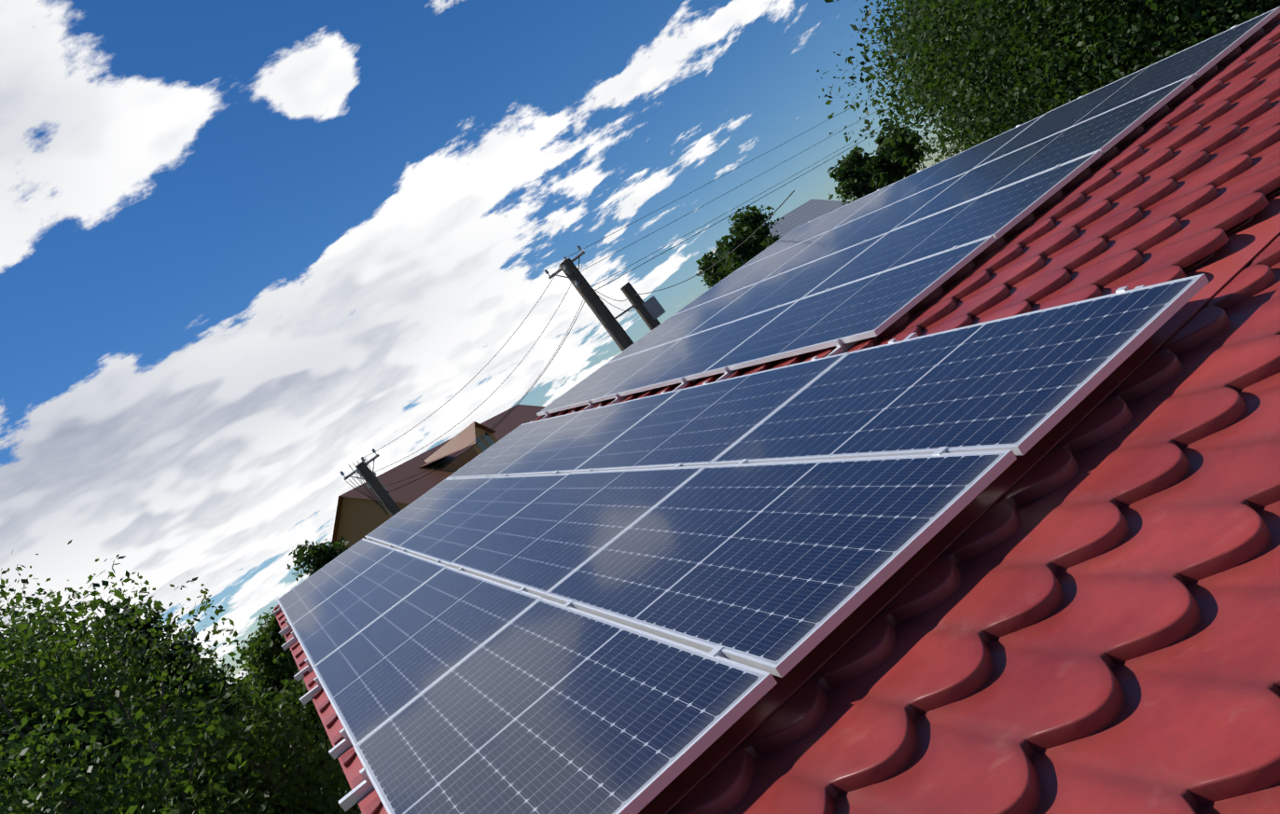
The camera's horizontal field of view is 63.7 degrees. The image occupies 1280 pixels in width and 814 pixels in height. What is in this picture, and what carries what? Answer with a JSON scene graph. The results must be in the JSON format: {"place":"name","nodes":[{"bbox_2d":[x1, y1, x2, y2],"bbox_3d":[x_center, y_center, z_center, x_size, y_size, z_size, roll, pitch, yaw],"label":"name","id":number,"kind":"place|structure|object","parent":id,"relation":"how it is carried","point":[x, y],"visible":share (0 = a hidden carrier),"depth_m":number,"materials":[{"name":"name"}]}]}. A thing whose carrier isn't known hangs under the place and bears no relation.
{"place":"outdoors","nodes":[
{"label":"outdoors","id":0,"kind":"place"},
{"bbox_2d":[0,633,82,715],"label":"tree","id":1,"kind":"object","parent":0,"point":[17,682],"depth_m":13.06,"materials":[{"name":"green plant"}]},
{"bbox_2d":[1,591,128,727],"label":"tree","id":2,"kind":"object","parent":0,"point":[49,633],"depth_m":16.76,"materials":[{"name":"green plant"}]},
{"bbox_2d":[99,614,242,758],"bbox_3d":[-7.731,7.458,19.071,3.041,7.831,2.825,-37,1,-21],"label":"tree","id":3,"kind":"object","parent":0,"point":[187,634],"depth_m":19.16,"materials":[{"name":"green plant"}]},
{"bbox_2d":[155,658,326,805],"bbox_3d":[-3.424,5.474,11.508,1.891,5.983,1.670,-37,1,-21],"label":"tree","id":4,"kind":"object","parent":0,"point":[214,679],"depth_m":11.29,"materials":[{"name":"green plant"}]},
{"bbox_2d":[236,607,303,726],"bbox_3d":[-4.550,6.034,17.401,2.074,6.310,1.990,-37,1,-21],"label":"tree","id":5,"kind":"object","parent":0,"point":[270,645],"depth_m":17.00,"materials":[{"name":"green plant"}]},
{"bbox_2d":[261,677,349,793],"bbox_3d":[-3.205,5.740,13.766,1.483,5.256,1.597,-37,1,-21],"label":"tree","id":6,"kind":"object","parent":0,"point":[277,697],"depth_m":13.36,"materials":[{"name":"green plant"}]},
{"bbox_2d":[286,536,348,582],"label":"tree","id":7,"kind":"object","parent":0,"point":[315,553],"depth_m":27.93,"materials":[{"name":"green plant"}]},
{"bbox_2d":[442,426,498,472],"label":"brown dormer walls","id":8,"kind":"structure","parent":0,"point":[465,458],"depth_m":52.54,"materials":[{"name":"brown paint"}]},
{"bbox_2d":[418,421,496,468],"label":"dormer roof","id":9,"kind":"structure","parent":8,"relation":"on","point":[466,438],"depth_m":53.51,"materials":[{"name":"beige paint"}]},
{"bbox_2d":[475,432,494,452],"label":"brown house dormer windows","id":10,"kind":"structure","parent":8,"relation":"in","point":[481,445],"depth_m":53.44,"materials":[{"name":"glass"}]},
{"bbox_2d":[0,0,973,691],"label":"sky","id":11,"kind":"structure","parent":0,"point":[248,248],"materials":[{"name":"blue"}]},
{"bbox_2d":[695,250,734,289],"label":"tree","id":12,"kind":"object","parent":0,"point":[708,259],"depth_m":45.15,"materials":[{"name":"green plant"}]},
{"bbox_2d":[712,205,784,281],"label":"tree","id":13,"kind":"object","parent":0,"point":[740,228],"depth_m":40.76,"materials":[{"name":"green plant"}]},
{"bbox_2d":[278,8,1276,813],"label":"solar panels","id":14,"kind":"object","parent":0,"point":[539,706],"visible":0.94,"depth_m":4.67,"materials":[{"name":"blue glass"}]},
{"bbox_2d":[274,13,1279,813],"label":"roof","id":15,"kind":"structure","parent":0,"point":[1174,187],"depth_m":5.29,"materials":[{"name":"red tile"}]},
{"bbox_2d":[272,24,1237,811],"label":"mounting clamps","id":16,"kind":"object","parent":15,"relation":"on","point":[353,797],"visible":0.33,"depth_m":5.95,"materials":[{"name":"silver metal"}]},
{"bbox_2d":[277,6,1279,813],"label":"panel frames","id":17,"kind":"structure","parent":16,"relation":"attached to","point":[686,758],"depth_m":3.94,"materials":[{"name":"silver metal"}]},
{"bbox_2d":[767,199,848,237],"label":"roof","id":18,"kind":"structure","parent":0,"point":[805,213],"depth_m":48.00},
{"bbox_2d":[826,144,905,205],"bbox_3d":[10.102,-6.216,38.143,2.570,8.114,2.525,-37,1,-21],"label":"tree","id":19,"kind":"object","parent":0,"point":[853,187],"depth_m":37.74,"materials":[{"name":"green plant"}]},
{"bbox_2d":[869,120,934,185],"bbox_3d":[11.195,-6.997,37.830,2.339,8.064,2.474,-37,1,-21],"label":"tree","id":20,"kind":"object","parent":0,"point":[896,146],"depth_m":37.25,"materials":[{"name":"green plant"}]},
{"label":"ground","id":21,"kind":"structure","parent":0,"visible":0},
{"bbox_2d":[0,540,221,813],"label":"tree","id":22,"kind":"object","parent":21,"relation":"on","point":[43,648],"depth_m":9.67,"materials":[{"name":"green plant"}]},
{"bbox_2d":[0,555,347,813],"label":"tree","id":23,"kind":"object","parent":21,"relation":"on","point":[78,663],"depth_m":9.04,"materials":[{"name":"green plant"}]},
{"bbox_2d":[0,649,361,813],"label":"tree","id":24,"kind":"object","parent":21,"relation":"on","point":[95,779],"depth_m":7.30,"materials":[{"name":"green plant"}]},
{"bbox_2d":[86,598,306,793],"bbox_3d":[-3.676,4.906,11.408,2.076,7.175,2.042,-37,1,-21],"label":"tree","id":25,"kind":"object","parent":21,"relation":"on","point":[171,658],"depth_m":11.34,"materials":[{"name":"green plant"}]},
{"bbox_2d":[85,678,361,813],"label":"tree","id":26,"kind":"object","parent":21,"relation":"on","point":[319,773],"depth_m":8.52,"materials":[{"name":"green plant"}]},
{"bbox_2d":[232,661,284,709],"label":"tree line","id":27,"kind":"object","parent":21,"relation":"on","point":[243,686],"depth_m":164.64,"materials":[{"name":"green plant"}]},
{"bbox_2d":[335,497,410,552],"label":"brown house walls","id":28,"kind":"structure","parent":21,"relation":"on","point":[360,519],"depth_m":47.84,"materials":[{"name":"brown paint"}]},
{"bbox_2d":[332,404,545,544],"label":"house roof","id":29,"kind":"structure","parent":28,"relation":"on","point":[517,416],"depth_m":52.17,"materials":[{"name":"brown tile"}]},
{"bbox_2d":[355,460,401,516],"bbox_3d":[-4.461,5.523,27.393,0.377,10.000,0.377,-37,1,-21],"label":"pole","id":30,"kind":"object","parent":21,"relation":"on","point":[391,507],"visible":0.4,"depth_m":27.24,"materials":[{"name":"grey wood"}]},
{"bbox_2d":[339,448,379,480],"bbox_3d":[-7.317,1.690,27.352,1.100,0.680,0.089,-37,0,-14],"label":"crossarm","id":31,"kind":"object","parent":30,"relation":"attached to","point":[367,463],"visible":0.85,"depth_m":27.36,"materials":[{"name":"grey metal"}]},
{"bbox_2d":[355,457,387,489],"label":"insulators","id":32,"kind":"object","parent":30,"relation":"attached to","point":[358,472],"visible":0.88,"depth_m":27.06,"materials":[{"name":"grey ceramic"}]},
{"bbox_2d":[359,460,389,494],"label":"pole brackets","id":33,"kind":"object","parent":30,"relation":"attached to","point":[376,478],"visible":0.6,"depth_m":27.17,"materials":[{"name":"grey metal"}]},
{"bbox_2d":[346,83,922,515],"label":"power lines","id":34,"kind":"object","parent":30,"relation":"attached to","point":[607,302],"visible":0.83,"depth_m":27.11,"materials":[{"name":"black rubber"}]},
{"bbox_2d":[558,258,633,351],"bbox_3d":[1.254,0.597,25.682,0.478,10.500,0.478,-37,1,-21],"label":"pole","id":35,"kind":"object","parent":21,"relation":"on","point":[609,323],"visible":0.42,"depth_m":25.50,"materials":[{"name":"grey wood"}]},
{"bbox_2d":[544,245,584,279],"bbox_3d":[-1.752,-3.437,25.640,1.100,0.680,0.084,-37,0,1],"label":"crossarm","id":36,"kind":"object","parent":35,"relation":"attached to","point":[572,260],"visible":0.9,"depth_m":25.62,"materials":[{"name":"grey metal"}]},
{"bbox_2d":[561,256,579,285],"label":"insulators","id":37,"kind":"object","parent":35,"relation":"attached to","point":[565,268],"visible":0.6,"depth_m":25.26,"materials":[{"name":"grey ceramic"}]},
{"bbox_2d":[614,305,634,319],"bbox_3d":[-0.409,-2.371,25.870,0.981,0.048,0.048,-37,1,-26],"label":"pole link pipe","id":38,"kind":"object","parent":35,"relation":"attached to","point":[624,312],"visible":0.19,"depth_m":25.86,"materials":[{"name":"silver metal"}]},
{"bbox_2d":[620,282,660,331],"bbox_3d":[2.303,0.532,26.119,0.420,9.000,0.420,-37,1,-21],"label":"service pole","id":39,"kind":"object","parent":21,"relation":"on","point":[629,291],"visible":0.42,"depth_m":25.96,"materials":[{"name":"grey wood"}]},
{"bbox_2d":[642,295,665,319],"bbox_3d":[0.360,-2.509,26.030,0.320,0.500,0.220,-37,0,13],"label":"transformer box","id":40,"kind":"object","parent":39,"relation":"attached to","point":[654,308],"visible":0.93,"depth_m":25.93,"materials":[{"name":"grey metal"}]},
{"bbox_2d":[864,0,955,133],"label":"tree","id":41,"kind":"object","parent":21,"relation":"on","point":[878,89],"depth_m":27.56,"materials":[{"name":"green plant"}]},
{"bbox_2d":[824,0,1038,162],"bbox_3d":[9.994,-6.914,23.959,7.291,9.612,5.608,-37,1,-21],"label":"tree","id":42,"kind":"object","parent":21,"relation":"on","point":[911,81],"depth_m":23.58,"materials":[{"name":"green plant"}]},
{"bbox_2d":[921,57,997,160],"bbox_3d":[10.818,-6.383,26.428,4.710,7.714,4.288,-37,1,-21],"label":"tree","id":43,"kind":"object","parent":21,"relation":"on","point":[943,152],"depth_m":27.13,"materials":[{"name":"green plant"}]},
{"bbox_2d":[816,0,1272,187],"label":"tree","id":44,"kind":"object","parent":21,"relation":"on","point":[1015,40],"depth_m":19.79,"materials":[{"name":"green plant"}]},
{"bbox_2d":[937,0,1279,138],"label":"tree","id":45,"kind":"object","parent":21,"relation":"on","point":[1141,14],"depth_m":17.21,"materials":[{"name":"green plant"}]},
{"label":"house walls","id":46,"kind":"object","parent":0,"visible":0},
{"bbox_2d":[273,187,1279,813],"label":"mounting rails","id":47,"kind":"object","parent":46,"relation":"on","point":[1223,266],"visible":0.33,"depth_m":3.35,"materials":[{"name":"red"}]},
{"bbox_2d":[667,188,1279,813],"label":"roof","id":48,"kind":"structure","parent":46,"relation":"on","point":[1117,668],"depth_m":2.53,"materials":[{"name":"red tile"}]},
{"bbox_2d":[829,248,1192,801],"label":"roof screws","id":49,"kind":"object","parent":48,"relation":"attached to","point":[1036,756],"visible":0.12,"depth_m":2.55,"materials":[{"name":"red metal"}]}
]}

